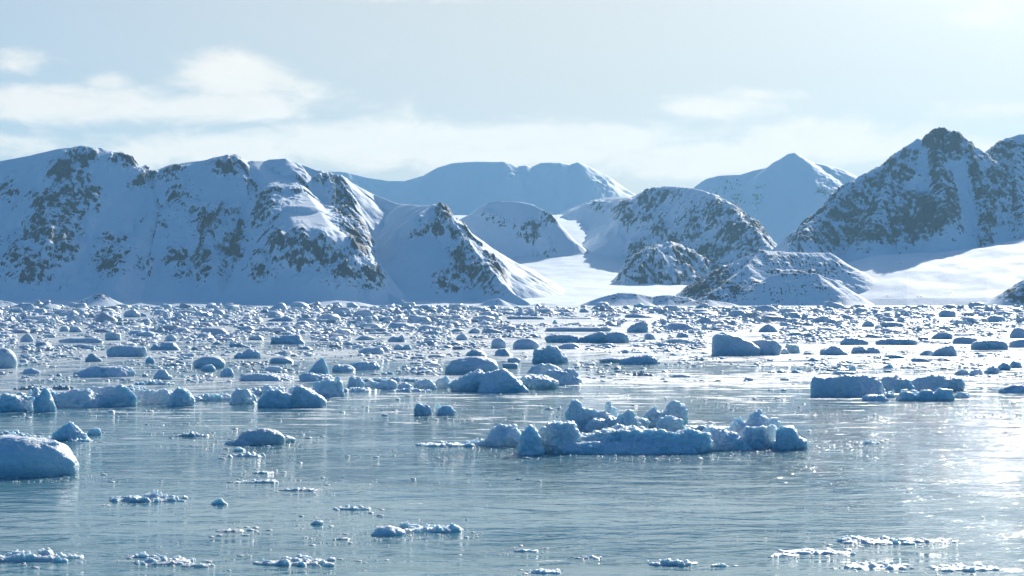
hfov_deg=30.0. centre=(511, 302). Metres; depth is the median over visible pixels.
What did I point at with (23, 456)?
iceberg
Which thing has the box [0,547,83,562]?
slush patch
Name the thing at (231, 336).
ice chunk
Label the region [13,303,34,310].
ice chunk
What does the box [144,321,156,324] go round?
ice chunk
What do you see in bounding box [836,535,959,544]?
slush patch
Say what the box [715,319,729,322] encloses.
ice chunk
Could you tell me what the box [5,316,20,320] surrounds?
ice chunk
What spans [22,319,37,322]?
ice chunk
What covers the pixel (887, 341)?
iceberg
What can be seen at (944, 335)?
iceberg
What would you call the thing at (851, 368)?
ice chunk
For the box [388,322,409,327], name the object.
ice chunk
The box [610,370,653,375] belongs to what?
slush patch
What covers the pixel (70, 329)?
iceberg
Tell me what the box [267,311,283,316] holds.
ice chunk
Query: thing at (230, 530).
slush patch
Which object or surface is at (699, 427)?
slush patch
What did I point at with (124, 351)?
iceberg
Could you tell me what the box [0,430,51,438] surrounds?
slush patch
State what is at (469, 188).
distant mountain
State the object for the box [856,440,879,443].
ice chunk
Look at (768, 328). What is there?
iceberg
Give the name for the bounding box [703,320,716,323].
ice chunk
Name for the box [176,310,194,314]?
ice chunk
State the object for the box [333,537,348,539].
slush patch
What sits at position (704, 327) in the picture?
ice chunk
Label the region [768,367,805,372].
ice floe
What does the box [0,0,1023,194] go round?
sky
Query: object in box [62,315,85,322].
ice chunk
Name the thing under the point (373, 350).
ice chunk
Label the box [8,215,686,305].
glacier
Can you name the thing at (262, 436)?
ice floe
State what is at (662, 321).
ice chunk
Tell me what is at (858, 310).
ice chunk
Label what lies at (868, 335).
ice chunk
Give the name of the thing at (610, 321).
ice chunk
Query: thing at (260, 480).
slush patch
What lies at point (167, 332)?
ice chunk
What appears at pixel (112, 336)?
iceberg
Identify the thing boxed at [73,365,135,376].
ice floe
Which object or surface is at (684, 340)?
ice chunk
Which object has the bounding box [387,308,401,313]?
ice chunk
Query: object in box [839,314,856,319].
ice chunk
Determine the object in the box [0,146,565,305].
mountain range
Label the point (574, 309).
ice rubble
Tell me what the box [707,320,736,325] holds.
ice chunk
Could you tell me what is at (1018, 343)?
iceberg
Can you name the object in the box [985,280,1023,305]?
rock outcrop
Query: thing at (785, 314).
ice chunk
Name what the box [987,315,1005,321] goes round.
ice chunk
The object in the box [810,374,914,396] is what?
ice floe
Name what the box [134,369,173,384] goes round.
ice hummock
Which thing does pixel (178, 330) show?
ice chunk
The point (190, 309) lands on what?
ice chunk
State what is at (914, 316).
ice chunk
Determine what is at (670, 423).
ice block
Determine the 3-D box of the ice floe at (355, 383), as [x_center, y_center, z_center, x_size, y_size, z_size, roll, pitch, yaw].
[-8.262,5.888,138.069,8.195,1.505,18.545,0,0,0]
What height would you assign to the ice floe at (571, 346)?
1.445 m
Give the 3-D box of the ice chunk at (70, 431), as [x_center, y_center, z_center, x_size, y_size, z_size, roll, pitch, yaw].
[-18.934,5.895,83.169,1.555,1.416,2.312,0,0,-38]
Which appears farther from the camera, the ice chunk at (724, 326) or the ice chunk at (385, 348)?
the ice chunk at (724, 326)
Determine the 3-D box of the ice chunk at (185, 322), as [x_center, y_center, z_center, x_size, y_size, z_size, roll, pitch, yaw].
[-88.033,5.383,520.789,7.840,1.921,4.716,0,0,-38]
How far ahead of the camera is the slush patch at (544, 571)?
42.39 m
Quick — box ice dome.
[193,356,225,366]
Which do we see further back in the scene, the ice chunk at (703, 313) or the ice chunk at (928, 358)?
the ice chunk at (703, 313)
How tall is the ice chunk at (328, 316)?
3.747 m
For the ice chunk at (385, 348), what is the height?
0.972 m
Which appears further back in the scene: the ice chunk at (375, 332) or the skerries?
the skerries
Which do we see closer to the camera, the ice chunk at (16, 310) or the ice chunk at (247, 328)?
the ice chunk at (247, 328)
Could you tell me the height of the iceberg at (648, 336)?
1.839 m
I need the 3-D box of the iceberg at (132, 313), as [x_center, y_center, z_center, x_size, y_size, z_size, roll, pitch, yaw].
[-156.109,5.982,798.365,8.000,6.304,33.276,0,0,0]
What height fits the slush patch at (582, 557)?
0.296 m
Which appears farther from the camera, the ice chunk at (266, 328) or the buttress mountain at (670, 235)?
the buttress mountain at (670, 235)
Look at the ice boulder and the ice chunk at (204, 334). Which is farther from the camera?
the ice chunk at (204, 334)
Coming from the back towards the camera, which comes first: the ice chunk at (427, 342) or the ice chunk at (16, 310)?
the ice chunk at (16, 310)
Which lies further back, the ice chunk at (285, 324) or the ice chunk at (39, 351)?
the ice chunk at (285, 324)
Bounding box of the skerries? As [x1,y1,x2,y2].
[0,294,376,305]
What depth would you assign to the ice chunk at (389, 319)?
553.29 m
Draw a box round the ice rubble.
[0,306,1023,535]
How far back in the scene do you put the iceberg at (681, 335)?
328.52 m
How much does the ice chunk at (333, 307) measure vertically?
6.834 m
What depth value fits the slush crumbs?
74.73 m
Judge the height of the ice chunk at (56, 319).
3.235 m
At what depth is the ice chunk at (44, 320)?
531.03 m
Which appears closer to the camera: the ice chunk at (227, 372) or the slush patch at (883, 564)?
the slush patch at (883, 564)
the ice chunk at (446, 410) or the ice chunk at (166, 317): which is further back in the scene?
the ice chunk at (166, 317)
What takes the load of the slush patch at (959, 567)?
on the sea
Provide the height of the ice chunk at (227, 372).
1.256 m
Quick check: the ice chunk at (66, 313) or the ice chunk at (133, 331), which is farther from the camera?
the ice chunk at (66, 313)
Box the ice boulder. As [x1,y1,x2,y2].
[532,345,567,362]
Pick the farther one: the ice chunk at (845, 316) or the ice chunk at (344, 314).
the ice chunk at (344, 314)
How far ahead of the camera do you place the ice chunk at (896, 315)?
674.98 m
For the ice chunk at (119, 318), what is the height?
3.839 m
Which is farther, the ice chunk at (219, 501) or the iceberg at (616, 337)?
the iceberg at (616, 337)
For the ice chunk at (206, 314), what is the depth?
817.34 m
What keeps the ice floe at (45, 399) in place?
on the sea
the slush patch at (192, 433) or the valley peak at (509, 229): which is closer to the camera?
the slush patch at (192, 433)
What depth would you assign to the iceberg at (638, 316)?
755.81 m
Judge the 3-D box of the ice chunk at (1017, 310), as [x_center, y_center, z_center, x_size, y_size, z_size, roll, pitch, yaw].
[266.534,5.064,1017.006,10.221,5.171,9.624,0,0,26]
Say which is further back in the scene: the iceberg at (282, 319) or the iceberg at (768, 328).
the iceberg at (282, 319)
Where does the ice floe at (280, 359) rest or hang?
on the sea
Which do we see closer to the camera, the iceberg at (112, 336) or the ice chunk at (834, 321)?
the iceberg at (112, 336)
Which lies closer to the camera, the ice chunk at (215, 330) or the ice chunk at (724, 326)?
the ice chunk at (215, 330)
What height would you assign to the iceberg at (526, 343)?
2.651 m
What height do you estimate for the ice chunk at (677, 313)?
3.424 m
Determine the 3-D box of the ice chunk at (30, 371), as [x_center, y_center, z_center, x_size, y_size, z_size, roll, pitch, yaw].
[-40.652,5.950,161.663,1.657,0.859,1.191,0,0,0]
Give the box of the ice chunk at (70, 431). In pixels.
[51,421,90,441]
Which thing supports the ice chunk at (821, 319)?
on the sea
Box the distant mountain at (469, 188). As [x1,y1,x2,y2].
[327,161,635,214]
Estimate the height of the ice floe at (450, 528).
0.467 m
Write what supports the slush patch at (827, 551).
on the sea
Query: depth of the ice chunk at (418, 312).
864.05 m
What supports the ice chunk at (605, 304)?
on the sea
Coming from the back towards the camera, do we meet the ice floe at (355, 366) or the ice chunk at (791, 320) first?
the ice chunk at (791, 320)
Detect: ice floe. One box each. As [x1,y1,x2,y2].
[0,384,195,411]
[58,337,103,342]
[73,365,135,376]
[194,379,340,406]
[224,428,295,444]
[236,373,293,380]
[270,356,293,362]
[332,360,379,371]
[343,376,449,390]
[371,526,405,535]
[399,521,462,532]
[416,409,808,454]
[448,368,558,391]
[544,326,611,331]
[558,343,581,348]
[599,348,660,363]
[684,379,729,380]
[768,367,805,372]
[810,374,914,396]
[819,345,848,354]
[851,346,879,353]
[862,387,969,401]
[908,373,964,390]
[954,361,1022,377]
[998,384,1023,392]
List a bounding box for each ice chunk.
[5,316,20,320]
[9,308,22,312]
[11,328,29,332]
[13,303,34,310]
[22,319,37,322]
[22,368,39,373]
[24,315,49,319]
[29,348,43,353]
[30,318,55,323]
[34,299,49,307]
[43,316,58,323]
[51,421,90,441]
[54,310,66,314]
[59,309,78,315]
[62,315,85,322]
[66,310,88,317]
[77,344,91,347]
[85,353,101,361]
[87,428,101,434]
[88,313,99,317]
[94,312,117,322]
[106,325,131,328]
[109,312,122,321]
[128,330,144,333]
[136,331,154,336]
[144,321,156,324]
[145,356,154,362]
[151,326,164,332]
[154,309,165,314]
[158,330,177,333]
[159,311,186,320]
[162,325,178,331]
[164,334,176,340]
[170,327,189,332]
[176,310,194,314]
[177,319,199,323]
[186,308,209,310]
[197,332,212,337]
[200,312,211,316]
[200,322,214,325]
[201,327,228,334]
[201,364,215,370]
[211,498,227,504]
[212,309,223,314]
[213,335,237,338]
[220,368,233,375]
[229,342,247,346]
[240,326,254,329]
[259,327,273,331]
[262,366,282,371]
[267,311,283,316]
[267,327,283,331]
[268,303,287,310]
[280,322,308,326]
[290,302,310,308]
[295,321,310,324]
[311,520,322,524]
[319,313,340,320]
[327,304,342,310]
[332,307,354,313]
[335,328,351,333]
[337,309,352,316]
[348,315,372,323]
[352,309,372,317]
[358,347,383,353]
[360,323,381,327]
[364,328,386,332]
[369,330,394,333]
[377,346,389,351]
[382,315,403,322]
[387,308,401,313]
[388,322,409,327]
[407,309,425,314]
[407,315,430,322]
[414,403,431,414]
[417,325,435,330]
[419,340,434,344]
[426,315,436,322]
[431,326,441,330]
[434,315,451,317]
[435,404,455,414]
[436,320,450,325]
[442,320,459,323]
[450,314,465,319]
[453,318,470,321]
[471,315,494,321]
[479,311,498,320]
[482,328,502,333]
[496,325,515,330]
[502,363,517,367]
[507,357,520,361]
[515,307,538,315]
[538,309,554,313]
[555,309,570,312]
[592,302,608,308]
[596,304,614,311]
[605,319,622,325]
[657,307,668,313]
[659,318,668,324]
[662,305,679,311]
[667,314,687,317]
[667,322,693,330]
[667,338,688,343]
[670,311,688,315]
[675,311,694,315]
[692,309,709,312]
[694,317,710,323]
[695,311,715,314]
[701,324,716,329]
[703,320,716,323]
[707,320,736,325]
[711,327,727,329]
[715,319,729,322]
[716,324,733,327]
[721,307,738,312]
[728,310,744,317]
[740,316,757,321]
[744,313,758,317]
[754,305,777,311]
[758,313,780,317]
[758,315,788,321]
[778,308,793,315]
[778,312,788,317]
[784,318,797,322]
[787,332,803,335]
[788,312,801,317]
[801,313,819,319]
[810,316,827,322]
[823,301,844,308]
[826,318,845,323]
[834,366,855,371]
[834,371,854,374]
[835,321,850,326]
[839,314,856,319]
[852,307,870,313]
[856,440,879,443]
[861,308,879,313]
[865,334,882,337]
[874,311,893,316]
[878,317,905,321]
[881,321,899,327]
[883,312,905,318]
[883,364,892,368]
[900,309,912,313]
[911,314,933,317]
[911,358,929,361]
[914,356,931,360]
[916,327,937,331]
[948,319,967,324]
[953,333,975,335]
[962,317,982,323]
[984,305,1001,311]
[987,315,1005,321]
[996,309,1015,312]
[996,311,1018,315]
[1001,314,1014,317]
[1006,307,1022,312]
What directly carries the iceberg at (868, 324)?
on the sea
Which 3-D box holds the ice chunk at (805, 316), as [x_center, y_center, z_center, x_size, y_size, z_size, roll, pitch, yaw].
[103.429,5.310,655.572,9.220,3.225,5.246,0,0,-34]
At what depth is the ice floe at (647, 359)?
186.69 m
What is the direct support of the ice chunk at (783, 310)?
on the sea
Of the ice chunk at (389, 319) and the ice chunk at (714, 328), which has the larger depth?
the ice chunk at (389, 319)
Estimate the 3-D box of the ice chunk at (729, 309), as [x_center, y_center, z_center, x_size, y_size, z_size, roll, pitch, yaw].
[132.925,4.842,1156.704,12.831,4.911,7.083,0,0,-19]
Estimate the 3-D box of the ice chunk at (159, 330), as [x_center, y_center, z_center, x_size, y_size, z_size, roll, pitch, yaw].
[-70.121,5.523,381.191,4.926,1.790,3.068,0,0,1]
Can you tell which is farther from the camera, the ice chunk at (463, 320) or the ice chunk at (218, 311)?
the ice chunk at (218, 311)
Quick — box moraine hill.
[675,250,876,305]
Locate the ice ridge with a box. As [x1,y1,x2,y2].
[565,399,649,432]
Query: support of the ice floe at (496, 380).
on the sea
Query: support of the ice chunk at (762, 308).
on the sea
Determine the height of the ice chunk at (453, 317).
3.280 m
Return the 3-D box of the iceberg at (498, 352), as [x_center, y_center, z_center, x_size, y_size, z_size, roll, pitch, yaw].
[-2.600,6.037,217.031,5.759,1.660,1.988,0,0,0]
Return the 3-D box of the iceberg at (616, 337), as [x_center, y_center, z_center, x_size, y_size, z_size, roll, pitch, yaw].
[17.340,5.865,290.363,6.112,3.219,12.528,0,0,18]
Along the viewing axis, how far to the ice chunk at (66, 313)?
784.32 m
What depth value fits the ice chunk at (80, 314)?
711.71 m
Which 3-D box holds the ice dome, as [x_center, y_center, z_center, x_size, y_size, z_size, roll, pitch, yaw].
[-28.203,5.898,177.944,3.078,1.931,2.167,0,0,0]
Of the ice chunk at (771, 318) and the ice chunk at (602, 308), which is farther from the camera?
the ice chunk at (602, 308)
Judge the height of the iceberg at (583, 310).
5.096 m
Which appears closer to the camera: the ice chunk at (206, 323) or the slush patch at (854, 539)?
the slush patch at (854, 539)
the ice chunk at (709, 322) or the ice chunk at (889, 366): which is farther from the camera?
the ice chunk at (709, 322)
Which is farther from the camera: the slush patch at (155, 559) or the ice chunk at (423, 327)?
the ice chunk at (423, 327)
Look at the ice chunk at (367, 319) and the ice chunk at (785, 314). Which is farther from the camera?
the ice chunk at (785, 314)
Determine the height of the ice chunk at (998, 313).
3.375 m
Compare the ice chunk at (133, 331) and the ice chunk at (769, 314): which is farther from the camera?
the ice chunk at (769, 314)
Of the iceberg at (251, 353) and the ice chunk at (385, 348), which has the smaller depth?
the iceberg at (251, 353)
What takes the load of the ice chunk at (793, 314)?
on the sea
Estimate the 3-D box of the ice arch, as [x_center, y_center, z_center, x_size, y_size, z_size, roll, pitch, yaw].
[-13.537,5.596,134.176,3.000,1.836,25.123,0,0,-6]
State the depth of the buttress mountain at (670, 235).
5338.95 m
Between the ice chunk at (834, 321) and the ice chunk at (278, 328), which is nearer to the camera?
the ice chunk at (278, 328)
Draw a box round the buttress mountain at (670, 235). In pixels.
[557,186,777,285]
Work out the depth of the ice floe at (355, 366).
171.55 m
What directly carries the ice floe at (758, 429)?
on the sea
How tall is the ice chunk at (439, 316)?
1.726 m
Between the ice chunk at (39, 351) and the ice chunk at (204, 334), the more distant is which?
the ice chunk at (204, 334)
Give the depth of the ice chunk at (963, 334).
345.04 m
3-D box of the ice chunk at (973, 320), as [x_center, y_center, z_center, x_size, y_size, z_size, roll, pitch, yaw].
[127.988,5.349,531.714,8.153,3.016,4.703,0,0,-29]
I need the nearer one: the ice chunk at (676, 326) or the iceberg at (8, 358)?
the iceberg at (8, 358)
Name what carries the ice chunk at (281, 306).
on the sea
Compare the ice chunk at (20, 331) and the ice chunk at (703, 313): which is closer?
the ice chunk at (20, 331)
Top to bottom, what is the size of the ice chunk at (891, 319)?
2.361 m
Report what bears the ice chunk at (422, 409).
on the sea
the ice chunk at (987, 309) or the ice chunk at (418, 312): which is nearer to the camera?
the ice chunk at (418, 312)
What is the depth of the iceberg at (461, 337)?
305.14 m
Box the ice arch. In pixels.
[299,372,344,396]
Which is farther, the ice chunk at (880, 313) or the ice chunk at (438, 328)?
the ice chunk at (880, 313)
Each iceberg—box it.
[0,347,17,368]
[0,434,78,476]
[20,333,33,341]
[59,326,81,331]
[105,332,120,339]
[106,345,147,356]
[123,310,148,316]
[150,342,179,349]
[234,348,260,357]
[248,334,304,343]
[266,317,293,321]
[356,335,374,339]
[388,334,405,341]
[394,344,411,349]
[445,356,498,373]
[456,334,466,339]
[466,349,512,355]
[468,328,479,332]
[506,316,592,318]
[513,338,538,348]
[527,363,581,384]
[544,331,606,342]
[579,308,588,312]
[604,331,645,342]
[625,314,658,317]
[627,321,648,332]
[644,333,656,339]
[676,332,688,337]
[712,332,781,355]
[758,324,777,331]
[840,338,917,344]
[861,321,874,326]
[919,345,956,355]
[931,332,952,338]
[938,310,955,316]
[952,337,977,343]
[971,339,1007,349]
[1008,339,1023,347]
[1009,328,1023,337]
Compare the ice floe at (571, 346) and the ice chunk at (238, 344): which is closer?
the ice floe at (571, 346)
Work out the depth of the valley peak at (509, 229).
5607.03 m
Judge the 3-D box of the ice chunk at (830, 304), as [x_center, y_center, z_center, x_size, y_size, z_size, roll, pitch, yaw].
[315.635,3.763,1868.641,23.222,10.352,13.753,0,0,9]
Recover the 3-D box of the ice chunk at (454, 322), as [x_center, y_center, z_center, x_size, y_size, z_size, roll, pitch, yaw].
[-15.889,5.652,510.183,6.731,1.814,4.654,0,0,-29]
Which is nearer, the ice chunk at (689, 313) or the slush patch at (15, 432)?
the slush patch at (15, 432)
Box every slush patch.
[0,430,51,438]
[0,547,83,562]
[13,384,43,389]
[52,384,75,388]
[109,490,187,501]
[130,551,214,566]
[175,431,208,436]
[216,529,243,531]
[228,447,264,456]
[232,471,278,482]
[253,554,335,566]
[278,487,320,490]
[333,504,370,509]
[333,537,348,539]
[514,549,602,558]
[525,568,560,573]
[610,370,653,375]
[647,558,727,566]
[684,424,729,429]
[772,548,855,556]
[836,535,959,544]
[843,560,914,569]
[930,563,999,571]
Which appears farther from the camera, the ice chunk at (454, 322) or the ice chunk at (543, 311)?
the ice chunk at (543, 311)
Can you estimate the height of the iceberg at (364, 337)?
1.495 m
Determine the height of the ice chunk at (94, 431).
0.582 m
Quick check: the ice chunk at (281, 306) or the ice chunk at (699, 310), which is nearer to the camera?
the ice chunk at (699, 310)
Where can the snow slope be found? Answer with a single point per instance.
(965, 277)
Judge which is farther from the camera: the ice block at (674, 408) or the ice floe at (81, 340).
the ice floe at (81, 340)
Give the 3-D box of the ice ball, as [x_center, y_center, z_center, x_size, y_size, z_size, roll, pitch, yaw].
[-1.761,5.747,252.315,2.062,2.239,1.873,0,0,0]
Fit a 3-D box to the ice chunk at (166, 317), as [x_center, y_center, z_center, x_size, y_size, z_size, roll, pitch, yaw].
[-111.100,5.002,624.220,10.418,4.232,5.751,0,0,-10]
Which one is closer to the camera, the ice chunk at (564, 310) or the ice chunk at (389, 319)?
the ice chunk at (389, 319)
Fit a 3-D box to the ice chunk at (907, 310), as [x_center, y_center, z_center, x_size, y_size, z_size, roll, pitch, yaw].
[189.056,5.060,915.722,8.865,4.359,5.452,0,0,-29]
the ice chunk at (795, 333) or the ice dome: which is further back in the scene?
the ice chunk at (795, 333)
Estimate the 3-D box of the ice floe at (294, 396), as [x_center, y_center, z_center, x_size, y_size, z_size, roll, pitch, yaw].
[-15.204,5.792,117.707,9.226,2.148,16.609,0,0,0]
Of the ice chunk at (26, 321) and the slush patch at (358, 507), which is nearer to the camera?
the slush patch at (358, 507)
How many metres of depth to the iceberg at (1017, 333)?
323.76 m
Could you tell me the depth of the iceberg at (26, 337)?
292.75 m
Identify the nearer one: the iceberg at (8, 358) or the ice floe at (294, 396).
the ice floe at (294, 396)
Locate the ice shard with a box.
[308,357,328,373]
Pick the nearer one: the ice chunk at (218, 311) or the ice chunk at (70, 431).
the ice chunk at (70, 431)
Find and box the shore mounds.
[478,293,738,305]
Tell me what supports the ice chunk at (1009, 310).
on the sea
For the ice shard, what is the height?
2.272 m
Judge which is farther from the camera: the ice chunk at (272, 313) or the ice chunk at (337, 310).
the ice chunk at (337, 310)
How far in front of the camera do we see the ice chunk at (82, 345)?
252.74 m
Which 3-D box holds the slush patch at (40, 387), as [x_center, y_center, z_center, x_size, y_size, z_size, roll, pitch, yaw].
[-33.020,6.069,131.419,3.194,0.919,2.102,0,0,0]
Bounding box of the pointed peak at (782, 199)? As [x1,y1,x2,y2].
[694,153,856,244]
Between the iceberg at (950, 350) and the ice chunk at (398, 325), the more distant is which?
the ice chunk at (398, 325)
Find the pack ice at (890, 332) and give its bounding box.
[0,302,1023,411]
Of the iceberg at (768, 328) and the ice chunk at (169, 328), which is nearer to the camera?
the iceberg at (768, 328)
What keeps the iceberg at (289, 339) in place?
on the sea
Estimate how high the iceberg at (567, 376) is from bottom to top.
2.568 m
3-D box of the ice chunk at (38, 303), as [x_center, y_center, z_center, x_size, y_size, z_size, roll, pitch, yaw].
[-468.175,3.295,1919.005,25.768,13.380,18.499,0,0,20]
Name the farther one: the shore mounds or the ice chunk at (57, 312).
the shore mounds
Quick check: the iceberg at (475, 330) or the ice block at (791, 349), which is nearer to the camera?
the ice block at (791, 349)
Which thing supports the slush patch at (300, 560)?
on the sea
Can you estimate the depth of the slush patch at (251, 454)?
74.64 m
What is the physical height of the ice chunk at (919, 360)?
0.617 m
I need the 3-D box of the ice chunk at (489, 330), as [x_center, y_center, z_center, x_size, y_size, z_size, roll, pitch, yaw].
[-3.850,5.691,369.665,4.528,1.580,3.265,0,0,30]
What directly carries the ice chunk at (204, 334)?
on the sea
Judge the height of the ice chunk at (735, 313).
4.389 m
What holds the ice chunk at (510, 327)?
on the sea
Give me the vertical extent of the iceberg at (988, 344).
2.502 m
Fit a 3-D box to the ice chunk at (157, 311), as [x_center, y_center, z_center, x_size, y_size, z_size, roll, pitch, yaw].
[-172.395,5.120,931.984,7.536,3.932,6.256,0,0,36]
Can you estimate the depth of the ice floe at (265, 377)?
146.24 m
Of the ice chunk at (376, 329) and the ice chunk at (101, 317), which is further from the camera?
the ice chunk at (101, 317)
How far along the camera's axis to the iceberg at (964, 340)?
277.93 m
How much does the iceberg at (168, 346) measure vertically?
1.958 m
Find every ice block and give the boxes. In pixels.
[642,400,688,426]
[655,415,685,432]
[780,343,799,353]
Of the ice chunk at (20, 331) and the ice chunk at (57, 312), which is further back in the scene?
the ice chunk at (57, 312)
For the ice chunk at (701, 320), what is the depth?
520.59 m
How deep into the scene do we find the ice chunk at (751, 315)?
674.88 m
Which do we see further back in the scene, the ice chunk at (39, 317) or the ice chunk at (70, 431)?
the ice chunk at (39, 317)
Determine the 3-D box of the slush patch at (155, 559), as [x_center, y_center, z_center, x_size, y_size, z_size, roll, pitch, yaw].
[-8.022,6.039,44.225,3.322,0.396,1.713,0,0,40]
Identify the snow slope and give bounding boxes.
[845,239,1023,305]
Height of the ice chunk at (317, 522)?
0.210 m
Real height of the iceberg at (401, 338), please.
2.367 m
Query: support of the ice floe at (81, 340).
on the sea
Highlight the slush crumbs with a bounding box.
[0,341,1023,575]
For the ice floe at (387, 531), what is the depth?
49.29 m
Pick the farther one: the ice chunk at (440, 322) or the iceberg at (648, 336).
the ice chunk at (440, 322)
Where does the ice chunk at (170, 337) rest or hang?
on the sea
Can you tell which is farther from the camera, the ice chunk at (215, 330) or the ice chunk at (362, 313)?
the ice chunk at (362, 313)
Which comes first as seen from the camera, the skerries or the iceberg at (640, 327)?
the iceberg at (640, 327)
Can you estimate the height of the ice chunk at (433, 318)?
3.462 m
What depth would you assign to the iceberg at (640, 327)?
380.87 m
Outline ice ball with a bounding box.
[491,338,505,347]
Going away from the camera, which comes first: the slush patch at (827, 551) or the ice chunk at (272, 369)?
the slush patch at (827, 551)
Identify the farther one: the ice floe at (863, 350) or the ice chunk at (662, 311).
the ice chunk at (662, 311)
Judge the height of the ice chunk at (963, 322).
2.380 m
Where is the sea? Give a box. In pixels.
[0,306,1023,575]
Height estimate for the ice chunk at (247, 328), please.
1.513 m
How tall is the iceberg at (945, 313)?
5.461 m
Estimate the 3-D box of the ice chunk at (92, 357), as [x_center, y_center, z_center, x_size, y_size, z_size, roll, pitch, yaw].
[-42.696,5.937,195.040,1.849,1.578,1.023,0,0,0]
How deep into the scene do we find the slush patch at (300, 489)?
60.97 m
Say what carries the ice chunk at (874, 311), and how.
on the sea
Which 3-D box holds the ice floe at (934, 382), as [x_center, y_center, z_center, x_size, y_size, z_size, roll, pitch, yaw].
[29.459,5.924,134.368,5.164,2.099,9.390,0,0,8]
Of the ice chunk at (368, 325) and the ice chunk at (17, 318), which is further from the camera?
the ice chunk at (17, 318)
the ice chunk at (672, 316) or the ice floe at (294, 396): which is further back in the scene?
the ice chunk at (672, 316)
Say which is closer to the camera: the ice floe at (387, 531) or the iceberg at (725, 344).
the ice floe at (387, 531)
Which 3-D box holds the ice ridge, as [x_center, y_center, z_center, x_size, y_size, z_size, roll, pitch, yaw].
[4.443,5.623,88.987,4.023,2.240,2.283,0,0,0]
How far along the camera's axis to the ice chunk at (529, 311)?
889.82 m
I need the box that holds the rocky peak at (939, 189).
[770,127,1023,261]
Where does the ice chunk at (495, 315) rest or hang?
on the sea
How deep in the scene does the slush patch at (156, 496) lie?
57.85 m
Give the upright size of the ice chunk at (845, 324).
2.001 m
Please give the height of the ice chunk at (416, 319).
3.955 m
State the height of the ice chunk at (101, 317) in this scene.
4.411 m
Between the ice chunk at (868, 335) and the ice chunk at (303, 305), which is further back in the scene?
the ice chunk at (303, 305)
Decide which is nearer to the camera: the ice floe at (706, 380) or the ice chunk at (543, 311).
the ice floe at (706, 380)
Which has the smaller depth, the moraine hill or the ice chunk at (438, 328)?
the ice chunk at (438, 328)
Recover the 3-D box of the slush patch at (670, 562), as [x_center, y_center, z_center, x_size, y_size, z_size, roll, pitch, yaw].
[4.043,6.050,43.743,2.266,0.374,1.095,0,0,0]
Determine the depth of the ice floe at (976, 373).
161.10 m
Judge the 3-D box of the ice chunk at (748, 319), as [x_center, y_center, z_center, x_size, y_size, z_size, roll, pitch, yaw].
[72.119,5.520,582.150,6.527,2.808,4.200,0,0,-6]
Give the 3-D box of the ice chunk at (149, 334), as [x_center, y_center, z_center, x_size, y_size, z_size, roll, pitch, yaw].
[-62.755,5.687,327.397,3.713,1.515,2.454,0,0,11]
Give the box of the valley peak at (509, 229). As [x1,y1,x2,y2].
[459,201,586,256]
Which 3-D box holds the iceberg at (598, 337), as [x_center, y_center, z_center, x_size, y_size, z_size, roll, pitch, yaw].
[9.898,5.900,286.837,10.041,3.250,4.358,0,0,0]
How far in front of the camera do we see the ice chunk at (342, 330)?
360.10 m
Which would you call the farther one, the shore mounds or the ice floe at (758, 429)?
the shore mounds
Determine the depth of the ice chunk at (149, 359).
189.58 m
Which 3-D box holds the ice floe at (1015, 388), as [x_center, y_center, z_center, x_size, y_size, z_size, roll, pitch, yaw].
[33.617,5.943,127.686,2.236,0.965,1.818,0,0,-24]
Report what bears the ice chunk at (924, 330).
on the sea
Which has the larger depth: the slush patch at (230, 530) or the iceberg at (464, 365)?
the iceberg at (464, 365)
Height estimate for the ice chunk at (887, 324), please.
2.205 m
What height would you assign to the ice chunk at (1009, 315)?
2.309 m
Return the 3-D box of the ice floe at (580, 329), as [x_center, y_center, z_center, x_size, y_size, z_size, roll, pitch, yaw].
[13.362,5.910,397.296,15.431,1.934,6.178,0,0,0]
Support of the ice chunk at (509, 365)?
on the sea
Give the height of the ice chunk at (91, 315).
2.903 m
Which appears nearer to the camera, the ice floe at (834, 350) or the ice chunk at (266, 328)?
the ice floe at (834, 350)
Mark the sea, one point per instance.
(952, 470)
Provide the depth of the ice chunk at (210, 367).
167.39 m
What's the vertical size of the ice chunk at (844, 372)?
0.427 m
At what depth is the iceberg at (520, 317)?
684.32 m
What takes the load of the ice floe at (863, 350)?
on the sea
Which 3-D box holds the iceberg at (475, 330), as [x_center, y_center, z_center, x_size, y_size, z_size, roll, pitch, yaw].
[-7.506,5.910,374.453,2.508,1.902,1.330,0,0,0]
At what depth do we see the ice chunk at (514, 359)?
192.99 m
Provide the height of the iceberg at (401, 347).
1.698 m
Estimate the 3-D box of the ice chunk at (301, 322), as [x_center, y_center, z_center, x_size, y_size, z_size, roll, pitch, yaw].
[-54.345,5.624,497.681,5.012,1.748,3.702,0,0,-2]
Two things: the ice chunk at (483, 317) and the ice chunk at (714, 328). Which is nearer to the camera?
the ice chunk at (714, 328)
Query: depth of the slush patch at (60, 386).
132.60 m
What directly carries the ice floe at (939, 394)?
on the sea
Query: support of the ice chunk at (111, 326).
on the sea
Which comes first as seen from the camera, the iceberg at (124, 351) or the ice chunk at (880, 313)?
the iceberg at (124, 351)
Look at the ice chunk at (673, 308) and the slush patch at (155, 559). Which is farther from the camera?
the ice chunk at (673, 308)
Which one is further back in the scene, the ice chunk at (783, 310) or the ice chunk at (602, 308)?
the ice chunk at (602, 308)

